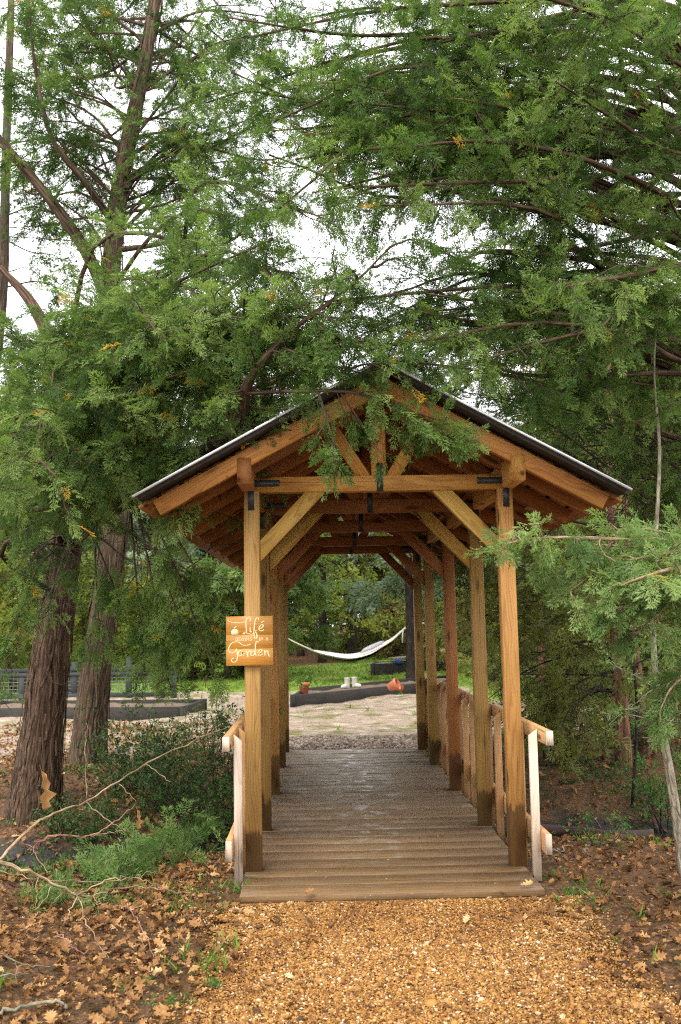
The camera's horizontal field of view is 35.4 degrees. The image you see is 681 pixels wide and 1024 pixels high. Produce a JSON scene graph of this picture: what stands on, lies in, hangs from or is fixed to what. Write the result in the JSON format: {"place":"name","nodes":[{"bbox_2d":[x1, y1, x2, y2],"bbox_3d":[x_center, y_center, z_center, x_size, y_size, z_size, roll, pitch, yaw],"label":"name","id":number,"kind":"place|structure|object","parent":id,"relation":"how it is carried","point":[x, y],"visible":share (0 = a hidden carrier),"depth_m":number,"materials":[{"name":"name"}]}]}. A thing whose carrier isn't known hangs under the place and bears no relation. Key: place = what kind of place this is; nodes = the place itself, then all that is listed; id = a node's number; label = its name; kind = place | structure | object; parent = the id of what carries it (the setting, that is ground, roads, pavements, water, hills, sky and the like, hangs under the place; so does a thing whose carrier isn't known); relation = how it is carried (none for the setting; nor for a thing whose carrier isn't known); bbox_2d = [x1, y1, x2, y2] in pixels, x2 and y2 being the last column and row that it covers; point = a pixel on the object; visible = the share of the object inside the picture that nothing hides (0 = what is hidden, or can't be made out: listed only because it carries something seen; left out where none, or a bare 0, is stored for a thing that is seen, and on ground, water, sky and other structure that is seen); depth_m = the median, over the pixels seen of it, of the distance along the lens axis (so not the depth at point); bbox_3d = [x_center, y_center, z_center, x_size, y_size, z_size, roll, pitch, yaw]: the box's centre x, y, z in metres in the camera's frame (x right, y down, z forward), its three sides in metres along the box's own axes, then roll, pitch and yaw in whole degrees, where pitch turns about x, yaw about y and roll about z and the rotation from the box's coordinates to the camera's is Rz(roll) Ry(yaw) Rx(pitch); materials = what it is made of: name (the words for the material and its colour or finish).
{"place":"outdoors","nodes":[
{"label":"outdoors","id":0,"kind":"place"},
{"bbox_2d":[0,627,680,1023],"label":"ground","id":1,"kind":"structure","parent":0,"point":[388,715],"depth_m":10.38,"materials":[{"name":"brown soil"}]},
{"bbox_2d":[1,522,32,622],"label":"olive cedar","id":2,"kind":"object","parent":1,"relation":"on","point":[7,530],"visible":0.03,"depth_m":41.40,"materials":[{"name":"green plant"}]},
{"bbox_2d":[0,556,34,692],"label":"woodland bush","id":3,"kind":"object","parent":1,"relation":"on","point":[3,618],"visible":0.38,"depth_m":26.37,"materials":[{"name":"green plant"}]},
{"bbox_2d":[0,374,35,432],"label":"woodland cedar","id":4,"kind":"object","parent":1,"relation":"on","point":[1,388],"visible":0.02,"depth_m":47.95,"materials":[{"name":"green plant"}]},
{"bbox_2d":[0,953,50,982],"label":"fallen branch","id":5,"kind":"object","parent":1,"relation":"on","point":[4,955],"visible":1,"depth_m":5.12,"materials":[{"name":"wood"}]},
{"bbox_2d":[0,998,67,1014],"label":"fallen branch","id":6,"kind":"object","parent":1,"relation":"on","point":[16,1009],"visible":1,"depth_m":4.71,"materials":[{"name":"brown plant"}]},
{"bbox_2d":[0,547,80,690],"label":"woodland bush","id":7,"kind":"object","parent":1,"relation":"on","point":[3,606],"visible":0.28,"depth_m":26.93,"materials":[{"name":"green plant"}]},
{"bbox_2d":[6,784,108,837],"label":"leafy shrub","id":8,"kind":"object","parent":1,"relation":"on","point":[57,818],"visible":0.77,"depth_m":10.51,"materials":[{"name":"green plant"}]},
{"bbox_2d":[0,0,115,426],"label":"cedar tree","id":9,"kind":"object","parent":1,"relation":"on","point":[4,245],"visible":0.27,"depth_m":18.41,"materials":[{"name":"green plant"}]},
{"bbox_2d":[0,388,131,667],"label":"woodland cedar","id":10,"kind":"object","parent":1,"relation":"on","point":[48,524],"visible":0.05,"depth_m":32.85,"materials":[{"name":"green plant"}]},
{"bbox_2d":[19,804,134,872],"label":"fallen branch","id":11,"kind":"object","parent":1,"relation":"on","point":[55,835],"visible":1,"depth_m":6.51,"materials":[{"name":"wood"}]},
{"bbox_2d":[7,549,150,685],"bbox_3d":[-7.256,3.192,29.941,4.311,4.423,4.199,-4,-7,24],"label":"woodland bush","id":12,"kind":"object","parent":1,"relation":"on","point":[79,634],"visible":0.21,"depth_m":29.72,"materials":[{"name":"green plant"}]},
{"bbox_2d":[14,836,162,914],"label":"cedar seedling","id":13,"kind":"object","parent":1,"relation":"on","point":[106,874],"visible":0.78,"depth_m":6.85,"materials":[{"name":"green plant"}]},
{"bbox_2d":[0,658,176,700],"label":"garden fence","id":14,"kind":"object","parent":1,"relation":"on","point":[72,683],"visible":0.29,"depth_m":24.20,"materials":[{"name":"metal"}]},
{"bbox_2d":[39,785,146,846],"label":"evergreen shrub","id":15,"kind":"object","parent":1,"relation":"on","point":[89,828],"visible":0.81,"depth_m":10.44,"materials":[{"name":"green plant"}]},
{"bbox_2d":[0,699,206,720],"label":"raised bed","id":16,"kind":"object","parent":1,"relation":"on","point":[176,708],"visible":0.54,"depth_m":19.85,"materials":[{"name":"wood"}]},
{"bbox_2d":[80,506,148,585],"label":"woodland pine","id":17,"kind":"object","parent":1,"relation":"on","point":[134,527],"visible":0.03,"depth_m":40.81,"materials":[{"name":"green plant"}]},
{"bbox_2d":[0,723,240,859],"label":"fallen branch","id":18,"kind":"object","parent":1,"relation":"on","point":[8,849],"visible":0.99,"depth_m":7.01,"materials":[{"name":"wood"}]},
{"bbox_2d":[39,765,55,810],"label":"oak leaf","id":19,"kind":"object","parent":18,"relation":"on","point":[47,795],"visible":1,"depth_m":7.12,"materials":[{"name":"brown plant"}]},
{"bbox_2d":[63,720,180,794],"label":"leafy shrub","id":20,"kind":"object","parent":1,"relation":"on","point":[122,773],"visible":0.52,"depth_m":11.57,"materials":[{"name":"green plant"}]},
{"bbox_2d":[86,547,169,665],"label":"woodland bush","id":21,"kind":"object","parent":1,"relation":"on","point":[127,569],"visible":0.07,"depth_m":38.21,"materials":[{"name":"green plant"}]},
{"bbox_2d":[69,694,194,794],"bbox_3d":[-2.218,2.531,11.692,1.381,1.100,1.418,2,-6,-23],"label":"evergreen shrub","id":22,"kind":"object","parent":1,"relation":"on","point":[114,755],"visible":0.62,"depth_m":11.58,"materials":[{"name":"green plant"}]},
{"bbox_2d":[72,797,226,883],"bbox_3d":[-1.369,2.436,7.724,1.087,0.620,1.041,-1,-6,-1],"label":"cedar seedling","id":23,"kind":"object","parent":1,"relation":"on","point":[121,858],"visible":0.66,"depth_m":7.74,"materials":[{"name":"green plant"}]},
{"bbox_2d":[111,576,196,682],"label":"woodland bush","id":24,"kind":"object","parent":1,"relation":"on","point":[140,588],"visible":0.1,"depth_m":30.44,"materials":[{"name":"green plant"}]},
{"bbox_2d":[124,429,199,649],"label":"woodland cedar","id":25,"kind":"object","parent":1,"relation":"on","point":[144,523],"visible":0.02,"depth_m":43.31,"materials":[{"name":"green plant"}]},
{"bbox_2d":[138,520,190,612],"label":"olive cedar","id":26,"kind":"object","parent":1,"relation":"on","point":[157,551],"visible":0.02,"depth_m":42.35,"materials":[{"name":"green plant"}]},
{"bbox_2d":[111,747,221,820],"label":"leafy shrub","id":27,"kind":"object","parent":1,"relation":"on","point":[163,790],"visible":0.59,"depth_m":11.12,"materials":[{"name":"green plant"}]},
{"bbox_2d":[0,0,333,765],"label":"cedar tree","id":28,"kind":"object","parent":1,"relation":"on","point":[174,142],"visible":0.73,"depth_m":14.31,"materials":[{"name":"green plant"}]},
{"bbox_2d":[141,988,195,1009],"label":"weed","id":29,"kind":"object","parent":1,"relation":"on","point":[171,997],"visible":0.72,"depth_m":4.86,"materials":[{"name":"green plant"}]},
{"bbox_2d":[106,716,233,836],"bbox_3d":[-1.460,2.639,10.794,2.035,1.142,1.304,-5,-7,32],"label":"evergreen shrub","id":30,"kind":"object","parent":1,"relation":"on","point":[202,778],"visible":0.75,"depth_m":10.84,"materials":[{"name":"green plant"}]},
{"bbox_2d":[115,689,232,759],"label":"leafy shrub","id":31,"kind":"object","parent":1,"relation":"on","point":[181,736],"visible":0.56,"depth_m":13.67,"materials":[{"name":"green plant"}]},
{"bbox_2d":[139,804,228,851],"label":"cedar seedling","id":32,"kind":"object","parent":1,"relation":"on","point":[194,833],"visible":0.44,"depth_m":10.06,"materials":[{"name":"green plant"}]},
{"bbox_2d":[127,560,244,680],"bbox_3d":[-4.203,3.323,30.146,3.543,3.985,3.596,-4,-7,27],"label":"woodland bush","id":33,"kind":"object","parent":1,"relation":"on","point":[194,670],"visible":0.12,"depth_m":29.85,"materials":[{"name":"green plant"}]},
{"bbox_2d":[147,700,242,755],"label":"leafy shrub","id":34,"kind":"object","parent":1,"relation":"on","point":[232,709],"visible":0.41,"depth_m":13.83,"materials":[{"name":"green plant"}]},
{"bbox_2d":[201,971,222,988],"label":"weed","id":35,"kind":"object","parent":1,"relation":"on","point":[216,984],"visible":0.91,"depth_m":5.08,"materials":[{"name":"green plant"}]},
{"bbox_2d":[124,389,304,674],"bbox_3d":[-3.794,0.398,32.074,4.654,9.294,4.336,3,-7,-33],"label":"woodland pine","id":36,"kind":"object","parent":1,"relation":"on","point":[194,551],"visible":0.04,"depth_m":31.73,"materials":[{"name":"green plant"}]},
{"bbox_2d":[153,688,283,797],"bbox_3d":[-1.236,2.468,11.646,1.713,1.251,0.857,4,-7,-37],"label":"evergreen shrub","id":37,"kind":"object","parent":1,"relation":"on","point":[220,716],"visible":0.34,"depth_m":11.48,"materials":[{"name":"green plant"}]},
{"bbox_2d":[176,774,284,834],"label":"leafy shrub","id":38,"kind":"object","parent":1,"relation":"on","point":[220,813],"visible":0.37,"depth_m":10.44,"materials":[{"name":"green plant"}]},
{"bbox_2d":[152,542,310,678],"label":"olive cedar","id":39,"kind":"object","parent":1,"relation":"on","point":[238,598],"visible":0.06,"depth_m":29.54,"materials":[{"name":"green plant"}]},
{"bbox_2d":[0,152,490,827],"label":"cedar tree","id":40,"kind":"object","parent":1,"relation":"on","point":[112,382],"visible":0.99,"depth_m":7.68,"materials":[{"name":"green plant"}]},
{"bbox_2d":[183,366,331,597],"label":"pine tree","id":41,"kind":"object","parent":1,"relation":"on","point":[223,573],"visible":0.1,"depth_m":27.87,"materials":[{"name":"green plant"}]},
{"bbox_2d":[194,399,347,672],"bbox_3d":[-2.380,0.854,31.152,5.172,8.594,5.090,-5,-7,32],"label":"woodland cedar","id":42,"kind":"object","parent":1,"relation":"on","point":[320,594],"visible":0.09,"depth_m":31.29,"materials":[{"name":"green plant"}]},
{"bbox_2d":[287,534,375,655],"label":"woodland pine","id":43,"kind":"object","parent":1,"relation":"on","point":[301,653],"depth_m":40.69,"materials":[{"name":"green plant"}]},
{"bbox_2d":[288,554,381,639],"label":"woodland cedar","id":44,"kind":"object","parent":1,"relation":"on","point":[295,615],"visible":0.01,"depth_m":45.69,"materials":[{"name":"green plant"}]},
{"bbox_2d":[0,656,677,731],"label":"grass","id":45,"kind":"structure","parent":1,"relation":"on","point":[309,670],"depth_m":29.79,"materials":[{"name":"green plant"}]},
{"bbox_2d":[0,729,679,929],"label":"loose stones","id":46,"kind":"object","parent":1,"relation":"on","point":[327,742],"visible":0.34,"depth_m":14.79,"materials":[{"name":"grey gravel"}]},
{"bbox_2d":[0,703,680,1023],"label":"leaf litter","id":47,"kind":"object","parent":1,"relation":"on","point":[29,988],"visible":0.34,"depth_m":6.31,"materials":[{"name":"brown plant"}]},
{"bbox_2d":[56,931,84,954],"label":"fallen branch","id":48,"kind":"object","parent":47,"relation":"on","point":[58,935],"visible":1,"depth_m":5.34,"materials":[{"name":"wood"}]},
{"bbox_2d":[0,860,160,963],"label":"fallen branch","id":49,"kind":"object","parent":47,"relation":"on","point":[17,868],"visible":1,"depth_m":5.88,"materials":[{"name":"wood"}]},
{"bbox_2d":[0,702,680,881],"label":"ground ivy","id":50,"kind":"object","parent":1,"relation":"on","point":[81,770],"visible":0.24,"depth_m":11.46,"materials":[{"name":"green plant"}]},
{"bbox_2d":[0,828,680,990],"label":"wild grass","id":51,"kind":"structure","parent":1,"relation":"on","point":[236,942],"depth_m":6.46,"materials":[{"name":"green plant"}]},
{"bbox_2d":[288,535,397,662],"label":"woodland tree","id":52,"kind":"object","parent":1,"relation":"on","point":[322,619],"visible":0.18,"depth_m":36.11,"materials":[{"name":"green plant"}]},
{"bbox_2d":[296,382,434,662],"bbox_3d":[0.423,0.315,37.456,6.203,10.232,4.870,-1,-6,-1],"label":"woodland tree","id":53,"kind":"object","parent":1,"relation":"on","point":[352,645],"visible":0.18,"depth_m":36.78,"materials":[{"name":"green plant"}]},
{"bbox_2d":[328,572,403,659],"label":"woodland bush","id":54,"kind":"object","parent":1,"relation":"on","point":[361,639],"visible":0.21,"depth_m":38.44,"materials":[{"name":"green plant"}]},
{"bbox_2d":[290,675,445,706],"bbox_3d":[0.999,4.138,24.901,1.442,0.290,8.240,-5,-7,37],"label":"raised bed","id":55,"kind":"object","parent":1,"relation":"on","point":[326,694],"visible":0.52,"depth_m":23.17,"materials":[{"name":"wood"}]},
{"bbox_2d":[292,673,316,693],"bbox_3d":[-0.797,3.630,22.608,0.427,0.461,0.603,-7,-8,43],"label":"flower pot","id":56,"kind":"object","parent":55,"relation":"on","point":[304,687],"visible":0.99,"depth_m":22.50,"materials":[{"name":"ceramic"}]},
{"bbox_2d":[341,678,349,688],"bbox_3d":[0.114,3.894,24.251,0.146,0.255,0.281,-5,-7,37],"label":"rubber boot","id":57,"kind":"object","parent":55,"relation":"on","point":[346,685],"visible":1,"depth_m":24.25,"materials":[{"name":"white rubber"}]},
{"bbox_2d":[352,677,360,687],"bbox_3d":[0.367,3.919,24.528,0.146,0.255,0.281,4,-8,-40],"label":"rubber boot","id":58,"kind":"object","parent":55,"relation":"on","point":[355,684],"visible":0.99,"depth_m":24.52,"materials":[{"name":"white rubber"}]},
{"bbox_2d":[387,678,400,690],"bbox_3d":[1.131,3.658,22.664,0.284,0.280,0.268,-3,-6,21],"label":"flower pot","id":59,"kind":"object","parent":55,"relation":"on","point":[393,684],"visible":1,"depth_m":22.60,"materials":[{"name":"ceramic"}]},
{"bbox_2d":[318,532,440,651],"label":"olive cedar","id":60,"kind":"object","parent":1,"relation":"on","point":[362,562],"visible":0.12,"depth_m":40.82,"materials":[{"name":"green plant"}]},
{"bbox_2d":[132,358,631,904],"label":"covered bridge","id":61,"kind":"structure","parent":1,"relation":"on","point":[356,830],"depth_m":8.20,"materials":[{"name":"brown wood"}]},
{"bbox_2d":[226,616,272,665],"bbox_3d":[-0.625,0.886,7.346,0.320,0.336,0.023,-1,-6,-1],"label":"wooden sign","id":62,"kind":"object","parent":61,"relation":"attached to","point":[249,640],"visible":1,"depth_m":7.33,"materials":[{"name":"brown wood"}]},
{"bbox_2d":[362,590,424,659],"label":"dry bush","id":63,"kind":"object","parent":1,"relation":"on","point":[397,651],"visible":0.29,"depth_m":38.28,"materials":[{"name":"green plant"}]},
{"bbox_2d":[370,660,445,675],"bbox_3d":[2.240,4.700,32.256,3.876,0.396,1.470,2,-7,-28],"label":"raised bed","id":64,"kind":"object","parent":1,"relation":"on","point":[383,668],"visible":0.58,"depth_m":31.06,"materials":[{"name":"wood"}]},
{"bbox_2d":[337,305,499,678],"bbox_3d":[1.933,-0.300,29.203,5.782,10.110,6.101,-1,-6,-1],"label":"pine tree","id":65,"kind":"object","parent":1,"relation":"on","point":[372,601],"visible":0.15,"depth_m":29.59,"materials":[{"name":"green plant"}]},
{"bbox_2d":[288,627,405,662],"bbox_3d":[-0.017,3.545,28.572,3.649,0.954,0.900,-1,-6,-1],"label":"hammock","id":66,"kind":"object","parent":65,"relation":"hanging from","point":[346,658],"visible":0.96,"depth_m":28.62,"materials":[{"name":"fabric"}]},
{"bbox_2d":[360,641,383,652],"bbox_3d":[0.850,3.618,28.583,0.659,0.335,0.124,-1,-6,-1],"label":"cushion","id":67,"kind":"object","parent":66,"relation":"on","point":[371,647],"visible":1,"depth_m":28.54,"materials":[{"name":"white fabric"}]},
{"bbox_2d":[388,563,468,659],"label":"woodland bush","id":68,"kind":"object","parent":1,"relation":"on","point":[423,612],"visible":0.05,"depth_m":38.26,"materials":[{"name":"green plant"}]},
{"bbox_2d":[187,0,680,552],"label":"cedar tree","id":69,"kind":"object","parent":1,"relation":"on","point":[441,122],"visible":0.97,"depth_m":7.21,"materials":[{"name":"green plant"}]},
{"bbox_2d":[422,564,490,657],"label":"woodland bush","id":70,"kind":"object","parent":1,"relation":"on","point":[459,636],"visible":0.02,"depth_m":38.30,"materials":[{"name":"green plant"}]},
{"bbox_2d":[435,578,499,670],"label":"dry bush","id":71,"kind":"object","parent":1,"relation":"on","point":[439,657],"visible":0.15,"depth_m":32.70,"materials":[{"name":"green plant"}]},
{"bbox_2d":[457,555,557,665],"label":"woodland bush","id":72,"kind":"object","parent":1,"relation":"on","point":[493,649],"depth_m":31.05,"materials":[{"name":"green plant"}]},
{"bbox_2d":[421,365,613,705],"bbox_3d":[3.276,0.175,19.078,3.869,6.995,3.653,-1,-6,-1],"label":"cedar tree","id":73,"kind":"object","parent":1,"relation":"on","point":[458,624],"visible":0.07,"depth_m":18.87,"materials":[{"name":"green plant"}]},
{"bbox_2d":[458,437,595,687],"bbox_3d":[5.403,1.133,25.553,4.539,6.351,4.657,-4,-7,30],"label":"olive cedar","id":74,"kind":"object","parent":1,"relation":"on","point":[494,624],"depth_m":24.90,"materials":[{"name":"green plant"}]},
{"bbox_2d":[489,641,580,704],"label":"thicket","id":75,"kind":"object","parent":1,"relation":"on","point":[525,678],"visible":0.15,"depth_m":19.51,"materials":[{"name":"green plant"}]},
{"bbox_2d":[415,217,680,783],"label":"cedar tree","id":76,"kind":"object","parent":1,"relation":"on","point":[622,738],"visible":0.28,"depth_m":12.47,"materials":[{"name":"green plant"}]},
{"bbox_2d":[421,380,680,758],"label":"cedar tree","id":77,"kind":"object","parent":1,"relation":"on","point":[589,651],"visible":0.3,"depth_m":12.98,"materials":[{"name":"green plant"}]},
{"bbox_2d":[492,665,614,769],"bbox_3d":[2.328,2.440,12.728,1.690,1.227,1.630,3,-7,-33],"label":"thicket","id":78,"kind":"object","parent":1,"relation":"on","point":[539,721],"visible":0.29,"depth_m":12.65,"materials":[{"name":"green plant"}]},
{"bbox_2d":[463,503,680,751],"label":"cedar bough tree","id":79,"kind":"object","parent":1,"relation":"on","point":[649,561],"visible":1,"depth_m":5.23,"materials":[{"name":"green plant"}]},
{"bbox_2d":[531,264,617,669],"bbox_3d":[6.600,-0.894,28.273,5.378,11.418,5.783,-7,-8,44],"label":"woodland cedar","id":80,"kind":"object","parent":1,"relation":"on","point":[597,469],"visible":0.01,"depth_m":27.68,"materials":[{"name":"green plant"}]},
{"bbox_2d":[529,641,641,741],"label":"thicket","id":81,"kind":"object","parent":1,"relation":"on","point":[577,706],"visible":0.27,"depth_m":14.40,"materials":[{"name":"green plant"}]},
{"bbox_2d":[520,648,651,750],"bbox_3d":[3.195,2.439,13.816,2.044,1.379,1.652,-1,-6,-1],"label":"thicket","id":82,"kind":"object","parent":1,"relation":"on","point":[607,720],"visible":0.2,"depth_m":13.99,"materials":[{"name":"green plant"}]},
{"bbox_2d":[526,637,649,717],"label":"thicket","id":83,"kind":"object","parent":1,"relation":"on","point":[588,684],"visible":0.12,"depth_m":17.45,"materials":[{"name":"green plant"}]},
{"bbox_2d":[523,360,655,702],"bbox_3d":[5.933,-0.069,20.599,4.650,7.584,4.788,-3,-6,19],"label":"olive cedar","id":84,"kind":"object","parent":1,"relation":"on","point":[580,528],"visible":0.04,"depth_m":20.32,"materials":[{"name":"green plant"}]},
{"bbox_2d":[498,356,680,807],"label":"dead sapling","id":85,"kind":"object","parent":1,"relation":"on","point":[635,743],"visible":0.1,"depth_m":11.47,"materials":[{"name":"grey plant"}]},
{"bbox_2d":[550,805,632,848],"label":"leafy shrub","id":86,"kind":"object","parent":1,"relation":"on","point":[606,834],"visible":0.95,"depth_m":8.08,"materials":[{"name":"green plant"}]},
{"bbox_2d":[540,824,654,840],"bbox_3d":[2.304,3.060,10.210,1.387,0.150,0.244,-4,-7,29],"label":"drain pipe","id":87,"kind":"object","parent":1,"relation":"on","point":[558,829],"visible":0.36,"depth_m":10.21,"materials":[{"name":"grey plastic"}]},
{"bbox_2d":[537,342,680,703],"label":"olive cedar","id":88,"kind":"object","parent":1,"relation":"on","point":[651,475],"visible":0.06,"depth_m":18.23,"materials":[{"name":"green plant"}]},
{"bbox_2d":[569,632,679,718],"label":"thicket","id":89,"kind":"object","parent":1,"relation":"on","point":[591,668],"visible":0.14,"depth_m":16.70,"materials":[{"name":"green plant"}]},
{"bbox_2d":[592,691,658,757],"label":"leafy shrub","id":90,"kind":"object","parent":1,"relation":"on","point":[633,740],"visible":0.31,"depth_m":12.98,"materials":[{"name":"green plant"}]},
{"bbox_2d":[584,762,680,838],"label":"thicket","id":91,"kind":"object","parent":1,"relation":"on","point":[646,814],"visible":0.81,"depth_m":10.81,"materials":[{"name":"green plant"}]},
{"bbox_2d":[586,533,680,703],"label":"woodland bush","id":92,"kind":"object","parent":1,"relation":"on","point":[644,653],"visible":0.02,"depth_m":17.45,"materials":[{"name":"green plant"}]},
{"bbox_2d":[588,310,680,876],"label":"sapling","id":93,"kind":"object","parent":1,"relation":"on","point":[674,803],"visible":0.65,"depth_m":7.08,"materials":[{"name":"green plant"}]},
{"bbox_2d":[594,638,680,746],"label":"thicket","id":94,"kind":"object","parent":1,"relation":"on","point":[648,690],"visible":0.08,"depth_m":13.89,"materials":[{"name":"green plant"}]},
{"bbox_2d":[604,638,680,727],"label":"thicket","id":95,"kind":"object","parent":1,"relation":"on","point":[650,674],"visible":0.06,"depth_m":15.86,"materials":[{"name":"green plant"}]},
{"bbox_2d":[606,749,680,809],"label":"leafy shrub","id":96,"kind":"object","parent":1,"relation":"on","point":[649,782],"visible":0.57,"depth_m":11.40,"materials":[{"name":"green plant"}]},
{"bbox_2d":[631,704,680,763],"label":"leafy shrub","id":97,"kind":"object","parent":1,"relation":"on","point":[675,747],"visible":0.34,"depth_m":12.73,"materials":[{"name":"green plant"}]},
{"bbox_2d":[0,0,680,626],"label":"sky","id":98,"kind":"structure","parent":0,"point":[19,256],"materials":[{"name":"white"}]},
{"bbox_2d":[86,894,680,1023],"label":"pea gravel","id":99,"kind":"structure","parent":0,"point":[446,944],"depth_m":5.30,"materials":[{"name":"orange gravel"}]},
{"bbox_2d":[103,890,680,1023],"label":"scattered leaves","id":100,"kind":"object","parent":99,"relation":"on","point":[550,906],"visible":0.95,"depth_m":5.45,"materials":[{"name":"brown plant"}]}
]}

